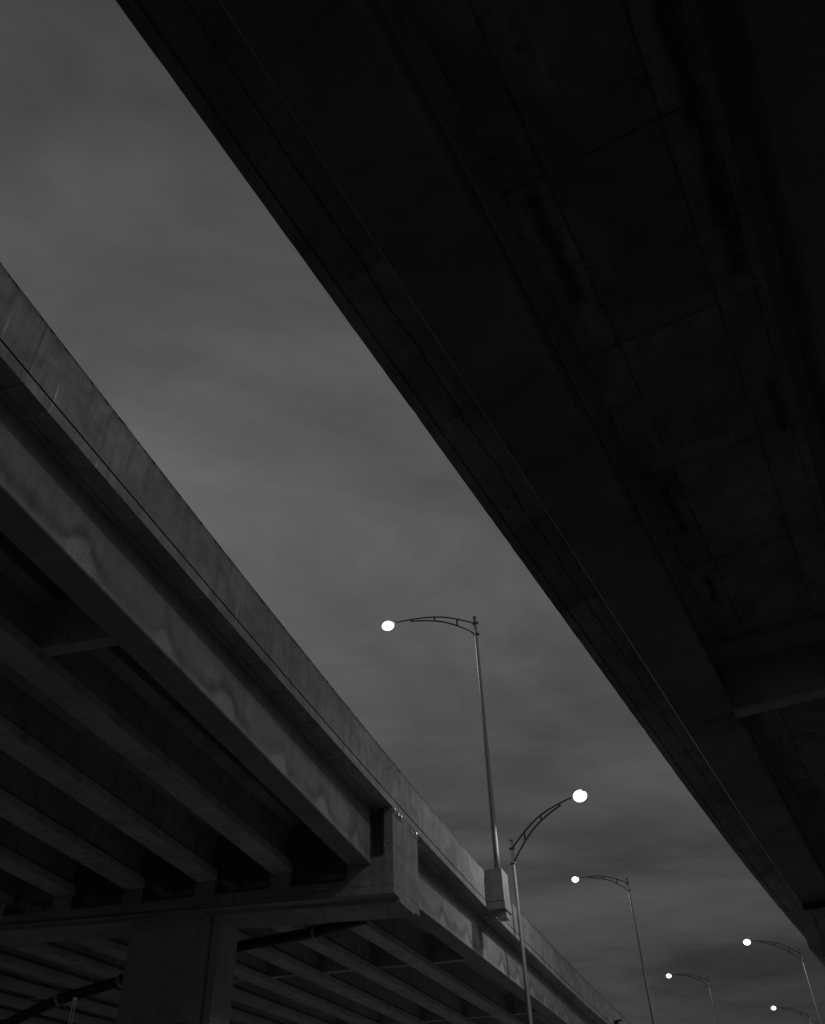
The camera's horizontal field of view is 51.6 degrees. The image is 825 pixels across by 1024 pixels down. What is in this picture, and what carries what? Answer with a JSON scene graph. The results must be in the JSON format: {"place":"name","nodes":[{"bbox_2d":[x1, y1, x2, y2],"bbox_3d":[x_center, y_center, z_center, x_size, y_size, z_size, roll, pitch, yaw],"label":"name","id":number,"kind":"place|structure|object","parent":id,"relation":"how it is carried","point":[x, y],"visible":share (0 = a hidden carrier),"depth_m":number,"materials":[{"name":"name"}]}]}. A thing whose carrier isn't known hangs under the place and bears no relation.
{"place":"outdoors","nodes":[
{"label":"outdoors","id":0,"kind":"place"},
{"bbox_2d":[0,0,824,1023],"label":"sky","id":1,"kind":"structure","parent":0,"point":[126,224],"materials":[{"name":"grey"}]},
{"label":"ground","id":2,"kind":"structure","parent":0,"visible":0},
{"bbox_2d":[68,997,76,1023],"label":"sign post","id":3,"kind":"object","parent":2,"relation":"on","point":[75,999],"visible":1,"depth_m":8.31,"materials":[{"name":"grey metal"}]},
{"bbox_2d":[0,807,419,1023],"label":"bridge pier","id":4,"kind":"structure","parent":2,"relation":"on","point":[180,961],"depth_m":22.58,"materials":[{"name":"concrete"}]},
{"bbox_2d":[0,920,366,1023],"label":"drain pipe","id":5,"kind":"object","parent":4,"relation":"hanging from","point":[60,998],"visible":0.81,"depth_m":25.73,"materials":[{"name":"black metal"}]},
{"bbox_2d":[0,262,630,1023],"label":"overpass","id":6,"kind":"object","parent":4,"relation":"on","point":[170,694],"visible":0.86,"depth_m":19.13,"materials":[{"name":"concrete"}]},
{"bbox_2d":[382,616,499,867],"bbox_3d":[0.963,9.373,36.166,4.719,12.202,0.480,-14,-42,13],"label":"street lamp","id":7,"kind":"object","parent":6,"relation":"on","point":[387,625],"visible":0.88,"depth_m":35.55,"materials":[{"name":"metal"}]},
{"bbox_2d":[572,876,654,1023],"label":"street lamp","id":8,"kind":"object","parent":6,"relation":"on","point":[575,879],"visible":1,"depth_m":67.21,"materials":[{"name":"metal"}]},
{"bbox_2d":[666,974,718,1023],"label":"street lamp","id":9,"kind":"object","parent":6,"relation":"on","point":[669,976],"visible":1,"depth_m":97.45,"materials":[{"name":"metal"}]},
{"bbox_2d":[370,813,385,855],"bbox_3d":[-0.926,8.524,22.569,0.433,1.090,0.037,-11,-42,10],"label":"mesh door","id":10,"kind":"structure","parent":4,"relation":"in","point":[377,815],"depth_m":22.55,"materials":[{"name":"metal"}]},
{"bbox_2d":[509,790,586,1023],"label":"street lamp","id":11,"kind":"object","parent":2,"relation":"on","point":[579,795],"visible":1,"depth_m":33.36,"materials":[{"name":"metal"}]},
{"bbox_2d":[743,939,822,1023],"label":"street lamp","id":12,"kind":"object","parent":2,"relation":"on","point":[746,941],"visible":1,"depth_m":68.78,"materials":[{"name":"metal"}]},
{"bbox_2d":[771,1006,810,1023],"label":"street lamp","id":13,"kind":"object","parent":2,"relation":"on","point":[773,1007],"visible":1,"depth_m":103.65,"materials":[{"name":"metal"}]},
{"bbox_2d":[798,900,824,966],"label":"bridge pier","id":14,"kind":"structure","parent":2,"relation":"on","point":[812,916],"depth_m":21.96,"materials":[{"name":"concrete"}]},
{"bbox_2d":[116,0,824,937],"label":"overpass","id":15,"kind":"object","parent":14,"relation":"on","point":[564,260],"visible":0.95,"depth_m":8.70,"materials":[{"name":"concrete"}]}
]}

